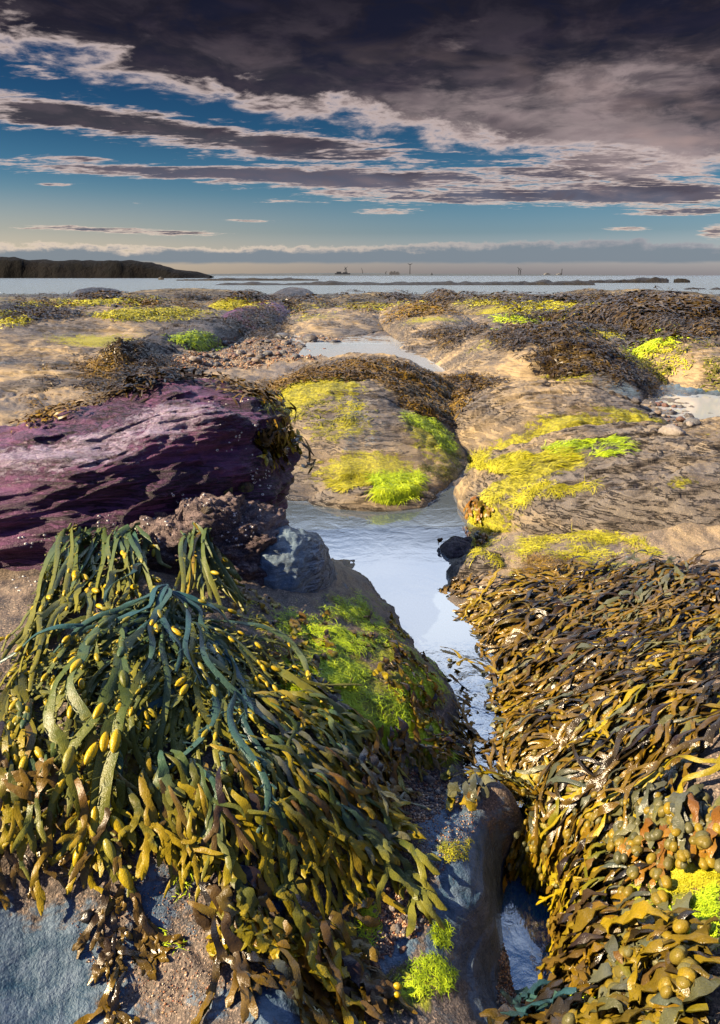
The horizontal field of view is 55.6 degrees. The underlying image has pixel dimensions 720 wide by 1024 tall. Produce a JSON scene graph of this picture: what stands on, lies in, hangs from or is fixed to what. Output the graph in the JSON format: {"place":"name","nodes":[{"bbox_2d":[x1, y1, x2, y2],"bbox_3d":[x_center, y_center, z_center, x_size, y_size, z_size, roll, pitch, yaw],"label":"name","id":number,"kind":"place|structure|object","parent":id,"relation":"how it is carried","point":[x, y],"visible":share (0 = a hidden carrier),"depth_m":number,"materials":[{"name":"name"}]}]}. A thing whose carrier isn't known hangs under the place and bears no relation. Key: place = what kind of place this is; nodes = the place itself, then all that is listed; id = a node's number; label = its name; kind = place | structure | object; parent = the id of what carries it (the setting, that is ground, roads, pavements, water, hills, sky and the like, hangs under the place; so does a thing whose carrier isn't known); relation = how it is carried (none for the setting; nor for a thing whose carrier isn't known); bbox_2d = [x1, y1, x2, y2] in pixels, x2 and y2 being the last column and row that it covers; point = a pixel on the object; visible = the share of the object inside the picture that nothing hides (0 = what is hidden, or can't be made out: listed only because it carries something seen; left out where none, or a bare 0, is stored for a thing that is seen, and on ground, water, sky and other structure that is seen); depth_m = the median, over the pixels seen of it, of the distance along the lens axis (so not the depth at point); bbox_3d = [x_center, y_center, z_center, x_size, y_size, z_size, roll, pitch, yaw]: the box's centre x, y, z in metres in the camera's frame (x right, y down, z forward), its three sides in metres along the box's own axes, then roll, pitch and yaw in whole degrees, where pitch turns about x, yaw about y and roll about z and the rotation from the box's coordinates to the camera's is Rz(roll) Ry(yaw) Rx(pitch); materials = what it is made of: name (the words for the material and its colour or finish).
{"place":"outdoors","nodes":[
{"label":"outdoors","id":0,"kind":"place"},
{"bbox_2d":[0,257,212,277],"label":"headland","id":1,"kind":"structure","parent":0,"point":[13,267],"depth_m":367.56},
{"bbox_2d":[170,335,341,369],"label":"gravel","id":2,"kind":"structure","parent":0,"point":[244,364],"depth_m":9.18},
{"bbox_2d":[0,294,719,1023],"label":"ground","id":3,"kind":"structure","parent":0,"point":[402,578],"depth_m":1.41,"materials":[{"name":"stone"}]},
{"bbox_2d":[0,669,44,823],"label":"egg wrack","id":4,"kind":"object","parent":3,"relation":"attached to","point":[19,726],"visible":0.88,"depth_m":1.32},
{"bbox_2d":[0,298,94,324],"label":"weed mat","id":5,"kind":"object","parent":3,"relation":"on","point":[53,311],"visible":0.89,"depth_m":12.50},
{"bbox_2d":[8,389,126,431],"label":"weed mat","id":6,"kind":"object","parent":3,"relation":"on","point":[53,410],"visible":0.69,"depth_m":2.64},
{"bbox_2d":[16,294,169,309],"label":"green algae","id":7,"kind":"object","parent":3,"relation":"on","point":[99,302],"visible":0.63,"depth_m":14.74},
{"bbox_2d":[0,842,185,1023],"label":"wrack","id":8,"kind":"object","parent":3,"relation":"on","point":[146,932],"visible":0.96,"depth_m":1.10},
{"bbox_2d":[0,344,214,396],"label":"rock dome","id":9,"kind":"object","parent":3,"relation":"on","point":[16,370],"visible":0.48,"depth_m":7.41,"materials":[{"name":"stone"}]},
{"bbox_2d":[29,346,132,379],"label":"weed mat","id":10,"kind":"object","parent":9,"relation":"on","point":[94,366],"visible":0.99,"depth_m":7.22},
{"bbox_2d":[0,300,225,350],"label":"rock dome","id":11,"kind":"object","parent":3,"relation":"on","point":[88,331],"visible":0.38,"depth_m":11.65,"materials":[{"name":"stone"}]},
{"bbox_2d":[84,305,220,322],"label":"green algae","id":12,"kind":"object","parent":11,"relation":"on","point":[126,314],"visible":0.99,"depth_m":13.41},
{"bbox_2d":[25,367,223,405],"bbox_3d":[-1.890,-0.900,4.733,1.204,0.724,4.964,-7,20,-19],"label":"weed mat","id":13,"kind":"object","parent":3,"relation":"on","point":[125,382],"visible":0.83,"depth_m":2.70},
{"bbox_2d":[7,293,284,313],"bbox_3d":[-8.217,-7.567,24.261,7.932,0.776,22.830,-9,21,-25],"label":"weed mat","id":14,"kind":"object","parent":3,"relation":"on","point":[146,302],"visible":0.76,"depth_m":15.99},
{"bbox_2d":[0,377,300,570],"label":"boulder","id":15,"kind":"object","parent":3,"relation":"on","point":[121,460],"visible":0.48,"depth_m":2.28,"materials":[{"name":"purple stone"}]},
{"bbox_2d":[0,522,171,695],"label":"egg wrack","id":16,"kind":"object","parent":15,"relation":"hanging from","point":[72,567],"visible":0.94,"depth_m":1.76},
{"bbox_2d":[254,414,315,473],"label":"wrack","id":17,"kind":"object","parent":15,"relation":"hanging from","point":[275,440],"visible":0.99,"depth_m":2.58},
{"bbox_2d":[91,336,215,401],"bbox_3d":[-1.793,-1.116,5.407,1.068,0.746,6.165,-5,20,-15],"label":"weed mat","id":18,"kind":"object","parent":3,"relation":"on","point":[141,356],"visible":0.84,"depth_m":7.44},
{"bbox_2d":[72,853,272,1016],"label":"gravel","id":19,"kind":"structure","parent":3,"relation":"on","point":[159,984],"depth_m":1.09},
{"bbox_2d":[0,595,361,896],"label":"egg wrack","id":20,"kind":"object","parent":3,"relation":"on","point":[126,691],"visible":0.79,"depth_m":1.41,"materials":[{"name":"plant"}]},
{"bbox_2d":[0,720,157,915],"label":"wrack","id":21,"kind":"object","parent":20,"relation":"attached to","point":[41,773],"visible":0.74,"depth_m":1.20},
{"bbox_2d":[0,562,276,840],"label":"egg wrack","id":22,"kind":"object","parent":20,"relation":"attached to","point":[157,614],"visible":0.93,"depth_m":1.53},
{"bbox_2d":[129,288,240,300],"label":"rock dome","id":23,"kind":"object","parent":3,"relation":"on","point":[173,291],"visible":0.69,"depth_m":37.81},
{"bbox_2d":[143,316,241,351],"bbox_3d":[-2.932,-3.252,12.324,1.630,0.467,6.890,0,19,0],"label":"rock dome","id":24,"kind":"object","parent":3,"relation":"on","point":[211,325],"visible":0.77,"depth_m":11.25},
{"bbox_2d":[163,329,227,351],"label":"green algae","id":25,"kind":"object","parent":3,"relation":"on","point":[195,339],"visible":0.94,"depth_m":10.37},
{"bbox_2d":[114,492,288,585],"bbox_3d":[-0.557,0.218,2.353,0.679,0.602,0.623,0,19,0],"label":"boulder","id":26,"kind":"object","parent":3,"relation":"on","point":[245,558],"visible":0.3,"depth_m":2.15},
{"bbox_2d":[173,521,246,623],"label":"egg wrack","id":27,"kind":"object","parent":26,"relation":"hanging from","point":[211,566],"visible":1,"depth_m":1.91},
{"bbox_2d":[3,287,484,311],"bbox_3d":[-5.146,-10.154,31.689,22.239,0.911,32.293,-9,21,-24],"label":"weed mat","id":28,"kind":"object","parent":3,"relation":"on","point":[452,295],"visible":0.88,"depth_m":25.02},
{"bbox_2d":[201,371,296,430],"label":"weed mat","id":29,"kind":"object","parent":3,"relation":"on","point":[256,389],"visible":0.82,"depth_m":2.73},
{"bbox_2d":[221,301,294,335],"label":"rock dome","id":30,"kind":"object","parent":3,"relation":"on","point":[282,306],"visible":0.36,"depth_m":16.02,"materials":[{"name":"grey stone"}]},
{"bbox_2d":[218,303,294,338],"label":"weed mat","id":31,"kind":"object","parent":30,"relation":"on","point":[261,321],"visible":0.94,"depth_m":14.30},
{"bbox_2d":[133,744,383,920],"bbox_3d":[-0.175,0.589,1.267,0.466,0.233,0.296,-6,20,-16],"label":"wrack","id":32,"kind":"object","parent":3,"relation":"on","point":[203,814],"visible":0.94,"depth_m":1.24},
{"bbox_2d":[227,587,338,687],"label":"wrack","id":33,"kind":"object","parent":3,"relation":"on","point":[294,623],"visible":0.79,"depth_m":1.84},
{"bbox_2d":[188,861,380,1023],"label":"wrack","id":34,"kind":"object","parent":3,"relation":"on","point":[248,923],"visible":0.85,"depth_m":1.12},
{"bbox_2d":[259,525,337,592],"bbox_3d":[-0.243,0.280,2.342,0.343,0.462,0.490,0,19,0],"label":"boulder","id":35,"kind":"object","parent":3,"relation":"on","point":[296,560],"visible":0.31,"depth_m":2.19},
{"bbox_2d":[283,306,383,337],"bbox_3d":[-0.552,-4.892,17.249,3.222,0.515,9.522,0,19,0],"label":"rock dome","id":36,"kind":"object","parent":3,"relation":"on","point":[341,322],"visible":0.75,"depth_m":14.62,"materials":[{"name":"stone"}]},
{"bbox_2d":[266,600,413,749],"bbox_3d":[-0.078,0.405,1.820,0.377,0.204,0.701,-6,20,-18],"label":"green algae","id":37,"kind":"object","parent":3,"relation":"on","point":[337,669],"visible":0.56,"depth_m":1.72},
{"bbox_2d":[271,893,417,1023],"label":"wrack","id":38,"kind":"object","parent":3,"relation":"on","point":[348,979],"visible":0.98,"depth_m":1.10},
{"bbox_2d":[250,689,446,936],"bbox_3d":[-0.037,0.563,1.385,0.395,0.257,0.451,0,19,0],"label":"wrack","id":39,"kind":"object","parent":3,"relation":"on","point":[381,836],"visible":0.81,"depth_m":1.36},
{"bbox_2d":[258,354,454,402],"bbox_3d":[-0.083,-1.239,6.187,2.094,0.477,2.736,0,19,0],"label":"weed mat","id":40,"kind":"object","parent":3,"relation":"on","point":[346,368],"visible":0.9,"depth_m":5.24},
{"bbox_2d":[266,296,464,326],"bbox_3d":[-0.218,-6.651,21.904,7.432,0.675,18.062,0,19,0],"label":"weed mat","id":41,"kind":"object","parent":3,"relation":"on","point":[431,309],"visible":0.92,"depth_m":15.01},
{"bbox_2d":[349,889,384,945],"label":"green algae","id":42,"kind":"object","parent":3,"relation":"on","point":[368,910],"visible":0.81,"depth_m":1.23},
{"bbox_2d":[329,292,411,309],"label":"rock dome","id":43,"kind":"object","parent":3,"relation":"on","point":[368,296],"visible":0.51,"depth_m":25.46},
{"bbox_2d":[274,352,469,516],"bbox_3d":[-0.032,-0.923,5.662,2.174,0.668,4.983,0,19,0],"label":"rock dome","id":44,"kind":"object","parent":3,"relation":"on","point":[387,438],"visible":0.26,"depth_m":4.20,"materials":[{"name":"stone"}]},
{"bbox_2d":[399,410,462,454],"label":"green algae","id":45,"kind":"object","parent":44,"relation":"on","point":[446,442],"visible":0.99,"depth_m":4.43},
{"bbox_2d":[299,342,444,371],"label":"puddle water","id":46,"kind":"structure","parent":3,"relation":"on","point":[341,348],"depth_m":10.42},
{"bbox_2d":[308,482,436,532],"bbox_3d":[0.070,-0.055,3.746,0.764,0.236,0.526,0,19,0],"label":"rock dome","id":47,"kind":"object","parent":3,"relation":"on","point":[350,510],"visible":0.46,"depth_m":3.56,"materials":[{"name":"stone"}]},
{"bbox_2d":[322,466,376,493],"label":"green algae","id":48,"kind":"object","parent":47,"relation":"on","point":[341,484],"visible":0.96,"depth_m":3.75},
{"bbox_2d":[363,468,431,506],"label":"green algae","id":49,"kind":"object","parent":47,"relation":"on","point":[393,490],"visible":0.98,"depth_m":3.63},
{"bbox_2d":[322,588,452,710],"bbox_3d":[0.072,0.390,2.123,0.393,0.246,0.780,0,19,0],"label":"green algae","id":50,"kind":"object","parent":3,"relation":"on","point":[364,612],"visible":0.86,"depth_m":2.07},
{"bbox_2d":[361,887,429,970],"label":"gravel","id":51,"kind":"structure","parent":3,"relation":"on","point":[393,916],"depth_m":1.24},
{"bbox_2d":[348,611,447,782],"bbox_3d":[0.098,0.434,1.944,0.268,0.179,0.787,0,19,0],"label":"wrack","id":52,"kind":"object","parent":3,"relation":"on","point":[418,711],"visible":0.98,"depth_m":1.80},
{"bbox_2d":[399,337,442,356],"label":"rock dome","id":53,"kind":"object","parent":3,"relation":"on","point":[419,346],"visible":0.32,"depth_m":10.49,"materials":[{"name":"stone"}]},
{"bbox_2d":[401,765,449,822],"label":"gravel","id":54,"kind":"structure","parent":3,"relation":"on","point":[424,798],"depth_m":1.54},
{"bbox_2d":[350,717,422,832],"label":"wrack","id":55,"kind":"object","parent":54,"relation":"on","point":[376,756],"visible":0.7,"depth_m":1.52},
{"bbox_2d":[393,950,459,1001],"bbox_3d":[0.116,0.801,1.166,0.124,0.036,0.096,0,19,0],"label":"green algae","id":56,"kind":"object","parent":3,"relation":"on","point":[444,979],"visible":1,"depth_m":1.17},
{"bbox_2d":[378,302,478,341],"bbox_3d":[1.491,-4.572,16.082,2.593,0.628,12.266,0,19,0],"label":"rock dome","id":57,"kind":"object","parent":3,"relation":"on","point":[403,329],"visible":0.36,"depth_m":13.46,"materials":[{"name":"stone"}]},
{"bbox_2d":[394,707,466,766],"bbox_3d":[0.174,0.561,1.694,0.219,0.140,0.141,-8,21,-21],"label":"green algae","id":58,"kind":"object","parent":3,"relation":"on","point":[436,731],"visible":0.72,"depth_m":1.69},
{"bbox_2d":[376,361,498,426],"bbox_3d":[0.805,-1.139,5.997,0.896,0.463,3.166,6,20,16],"label":"weed mat","id":59,"kind":"object","parent":3,"relation":"on","point":[429,399],"visible":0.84,"depth_m":5.02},
{"bbox_2d":[400,788,480,882],"bbox_3d":[0.174,0.669,1.441,0.136,0.047,0.314,7,20,19],"label":"seaweed","id":60,"kind":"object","parent":3,"relation":"on","point":[432,848],"depth_m":1.41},
{"bbox_2d":[427,918,456,950],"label":"green algae","id":61,"kind":"object","parent":3,"relation":"on","point":[442,934],"visible":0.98,"depth_m":1.24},
{"bbox_2d":[414,731,479,770],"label":"wrack","id":62,"kind":"object","parent":3,"relation":"attached to","point":[436,756],"visible":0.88,"depth_m":1.67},
{"bbox_2d":[439,536,475,558],"bbox_3d":[0.439,0.172,3.012,0.190,0.126,0.244,0,19,0],"label":"boulder","id":63,"kind":"object","parent":3,"relation":"on","point":[452,547],"visible":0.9,"depth_m":2.96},
{"bbox_2d":[440,765,495,810],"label":"wrack","id":64,"kind":"object","parent":3,"relation":"on","point":[471,798],"visible":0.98,"depth_m":1.51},
{"bbox_2d":[447,294,570,322],"bbox_3d":[5.536,-7.312,23.990,5.608,0.686,17.978,0,19,0],"label":"rock dome","id":65,"kind":"object","parent":3,"relation":"on","point":[490,308],"visible":0.06,"depth_m":20.56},
{"bbox_2d":[495,943,524,1006],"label":"gravel","id":66,"kind":"structure","parent":3,"relation":"on","point":[509,990],"depth_m":1.29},
{"bbox_2d":[422,677,600,836],"bbox_3d":[0.405,0.542,1.754,0.414,0.233,0.547,9,21,25],"label":"bladder wrack","id":67,"kind":"object","parent":3,"relation":"on","point":[479,733],"visible":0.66,"depth_m":1.74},
{"bbox_2d":[440,608,599,728],"bbox_3d":[0.498,0.443,2.044,0.488,0.228,0.512,0,19,0],"label":"bladder wrack","id":68,"kind":"object","parent":3,"relation":"attached to","point":[505,658],"visible":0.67,"depth_m":2.10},
{"bbox_2d":[451,295,597,319],"bbox_3d":[4.995,-6.107,20.186,2.728,0.524,9.114,-5,20,-15],"label":"green algae","id":69,"kind":"object","parent":3,"relation":"on","point":[555,305],"visible":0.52,"depth_m":19.19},
{"bbox_2d":[465,742,602,906],"bbox_3d":[0.407,0.701,1.592,0.253,0.404,0.373,-4,19,-10],"label":"bladder wrack","id":70,"kind":"object","parent":3,"relation":"on","point":[527,865],"visible":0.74,"depth_m":1.49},
{"bbox_2d":[452,681,650,872],"bbox_3d":[0.422,0.592,1.614,0.460,0.354,0.460,15,24,37],"label":"bladder wrack","id":71,"kind":"object","parent":70,"relation":"on","point":[583,719],"visible":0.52,"depth_m":1.60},
{"bbox_2d":[562,766,671,888],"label":"bladder wrack","id":72,"kind":"object","parent":71,"relation":"on","point":[636,838],"visible":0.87,"depth_m":1.30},
{"bbox_2d":[640,784,719,872],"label":"bladder wrack","id":73,"kind":"object","parent":72,"relation":"on","point":[690,817],"visible":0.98,"depth_m":1.22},
{"bbox_2d":[523,602,719,781],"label":"bladder wrack","id":74,"kind":"object","parent":71,"relation":"on","point":[661,663],"visible":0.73,"depth_m":1.73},
{"bbox_2d":[467,476,603,566],"bbox_3d":[0.629,0.048,2.961,0.648,0.340,0.798,13,23,33],"label":"green algae","id":75,"kind":"object","parent":3,"relation":"on","point":[519,500],"visible":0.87,"depth_m":3.13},
{"bbox_2d":[479,978,597,1023],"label":"wrack","id":76,"kind":"object","parent":3,"relation":"on","point":[541,1006],"visible":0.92,"depth_m":1.11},
{"bbox_2d":[562,918,715,1023],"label":"bladder wrack","id":77,"kind":"object","parent":76,"relation":"on","point":[662,985],"visible":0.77,"depth_m":0.97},
{"bbox_2d":[584,900,719,1023],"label":"bladder wrack","id":78,"kind":"object","parent":77,"relation":"attached to","point":[699,945],"visible":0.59,"depth_m":1.00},
{"bbox_2d":[425,322,661,400],"bbox_3d":[2.305,-2.168,9.050,3.074,0.671,6.164,0,19,0],"label":"rock dome","id":79,"kind":"object","parent":3,"relation":"on","point":[471,354],"visible":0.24,"depth_m":7.55,"materials":[{"name":"stone"}]},
{"bbox_2d":[413,321,488,350],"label":"weed mat","id":80,"kind":"object","parent":79,"relation":"on","point":[441,332],"visible":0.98,"depth_m":9.52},
{"bbox_2d":[475,321,632,366],"bbox_3d":[2.150,-1.962,7.928,1.295,0.425,2.168,-11,22,-30],"label":"weed mat","id":81,"kind":"object","parent":79,"relation":"on","point":[545,336],"visible":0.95,"depth_m":7.68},
{"bbox_2d":[512,340,633,380],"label":"weed mat","id":82,"kind":"object","parent":79,"relation":"on","point":[562,362],"visible":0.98,"depth_m":7.09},
{"bbox_2d":[590,351,666,398],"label":"weed mat","id":83,"kind":"object","parent":79,"relation":"on","point":[628,372],"visible":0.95,"depth_m":6.89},
{"bbox_2d":[508,547,593,584],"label":"green algae","id":84,"kind":"object","parent":3,"relation":"on","point":[542,559],"visible":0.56,"depth_m":2.55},
{"bbox_2d":[451,379,670,460],"bbox_3d":[1.414,-0.731,5.063,2.017,0.454,2.892,0,19,0],"label":"rock dome","id":85,"kind":"object","parent":3,"relation":"on","point":[503,415],"visible":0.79,"depth_m":4.54,"materials":[{"name":"stone"}]},
{"bbox_2d":[436,370,510,400],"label":"weed mat","id":86,"kind":"object","parent":85,"relation":"on","point":[478,388],"visible":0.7,"depth_m":5.42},
{"bbox_2d":[481,525,664,569],"bbox_3d":[0.793,0.161,2.742,0.807,0.198,0.491,9,21,24],"label":"green algae","id":87,"kind":"object","parent":3,"relation":"on","point":[591,536],"visible":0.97,"depth_m":2.71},
{"bbox_2d":[498,555,651,665],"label":"bladder wrack","id":88,"kind":"object","parent":3,"relation":"attached to","point":[581,600],"visible":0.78,"depth_m":2.32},
{"bbox_2d":[576,548,719,636],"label":"bladder wrack","id":89,"kind":"object","parent":88,"relation":"on","point":[667,583],"visible":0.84,"depth_m":2.16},
{"bbox_2d":[536,836,614,954],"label":"bladder wrack","id":90,"kind":"object","parent":3,"relation":"on","point":[566,877],"visible":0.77,"depth_m":1.32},
{"bbox_2d":[536,888,620,997],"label":"wrack","id":91,"kind":"object","parent":3,"relation":"on","point":[575,957],"visible":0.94,"depth_m":1.17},
{"bbox_2d":[587,885,691,967],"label":"bladder wrack","id":92,"kind":"object","parent":91,"relation":"on","point":[659,898],"visible":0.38,"depth_m":1.12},
{"bbox_2d":[453,421,719,535],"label":"rock dome","id":93,"kind":"object","parent":3,"relation":"on","point":[658,481],"visible":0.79,"depth_m":3.05,"materials":[{"name":"stone"}]},
{"bbox_2d":[463,495,498,548],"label":"wrack","id":94,"kind":"object","parent":93,"relation":"attached to","point":[478,505],"visible":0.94,"depth_m":3.27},
{"bbox_2d":[467,445,584,474],"bbox_3d":[0.768,-0.277,3.817,0.432,0.382,1.313,-6,20,-16],"label":"green algae","id":95,"kind":"object","parent":93,"relation":"on","point":[513,460],"visible":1,"depth_m":3.44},
{"bbox_2d":[541,433,639,458],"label":"green algae","id":96,"kind":"object","parent":93,"relation":"on","point":[581,443],"visible":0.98,"depth_m":3.40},
{"bbox_2d":[459,285,719,333],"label":"weed mat","id":97,"kind":"object","parent":3,"relation":"on","point":[679,302],"visible":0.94,"depth_m":15.83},
{"bbox_2d":[548,848,656,972],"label":"bladder wrack","id":98,"kind":"object","parent":3,"relation":"on","point":[642,892],"visible":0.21,"depth_m":1.24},
{"bbox_2d":[499,305,719,352],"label":"weed mat","id":99,"kind":"object","parent":3,"relation":"on","point":[702,325],"visible":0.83,"depth_m":13.25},
{"bbox_2d":[522,655,719,909],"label":"bladder wrack","id":100,"kind":"object","parent":3,"relation":"attached to","point":[686,737],"visible":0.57,"depth_m":1.43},
{"bbox_2d":[622,337,719,391],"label":"rock dome","id":101,"kind":"object","parent":3,"relation":"on","point":[694,377],"visible":0.38,"depth_m":7.53,"materials":[{"name":"stone"}]},
{"bbox_2d":[616,336,719,391],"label":"weed mat","id":102,"kind":"object","parent":101,"relation":"on","point":[669,371],"visible":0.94,"depth_m":7.52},
{"bbox_2d":[631,339,712,375],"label":"green algae","id":103,"kind":"object","parent":101,"relation":"on","point":[666,362],"visible":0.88,"depth_m":7.80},
{"bbox_2d":[666,862,719,893],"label":"green algae","id":104,"kind":"object","parent":3,"relation":"on","point":[689,876],"visible":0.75,"depth_m":1.16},
{"bbox_2d":[668,880,719,950],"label":"green algae","id":105,"kind":"object","parent":3,"relation":"on","point":[703,898],"visible":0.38,"depth_m":1.10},
{"bbox_2d":[0,275,719,293],"bbox_3d":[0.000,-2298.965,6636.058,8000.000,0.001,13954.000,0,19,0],"label":"sea","id":106,"kind":"structure","parent":0,"point":[63,285],"depth_m":103.14,"materials":[{"name":"liquid"}]},
{"bbox_2d":[216,279,594,284],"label":"reef","id":107,"kind":"object","parent":106,"relation":"in","point":[549,282],"visible":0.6,"depth_m":106.65},
{"bbox_2d":[0,0,719,274],"label":"sky","id":108,"kind":"structure","parent":0,"point":[573,137],"materials":[{"name":"blue"}]},
{"bbox_2d":[208,273,625,275],"bbox_3d":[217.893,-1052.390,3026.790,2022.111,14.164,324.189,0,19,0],"label":"shore","id":109,"kind":"structure","parent":0,"point":[326,274],"depth_m":2900.34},
{"bbox_2d":[501,875,551,995],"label":"pool water","id":110,"kind":"structure","parent":0,"point":[526,936],"depth_m":1.41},
{"bbox_2d":[653,394,719,418],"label":"gully water","id":111,"kind":"structure","parent":0,"point":[706,406],"depth_m":6.45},
{"label":"pool water","id":112,"kind":"structure","parent":0,"visible":0},
{"bbox_2d":[446,548,504,584],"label":"rock dome","id":113,"kind":"object","parent":112,"relation":"on","point":[478,567],"visible":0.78,"depth_m":2.66,"materials":[{"name":"stone"}]},
{"bbox_2d":[476,671,513,729],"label":"wrack","id":114,"kind":"object","parent":112,"relation":"in","point":[491,705],"visible":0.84,"depth_m":1.92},
{"bbox_2d":[432,568,570,665],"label":"bladder wrack","id":115,"kind":"object","parent":112,"relation":"on","point":[488,620],"visible":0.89,"depth_m":2.35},
{"bbox_2d":[488,626,649,769],"bbox_3d":[0.568,0.470,1.862,0.441,0.289,0.650,0,19,0],"label":"bladder wrack","id":116,"kind":"object","parent":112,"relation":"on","point":[570,674],"visible":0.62,"depth_m":1.85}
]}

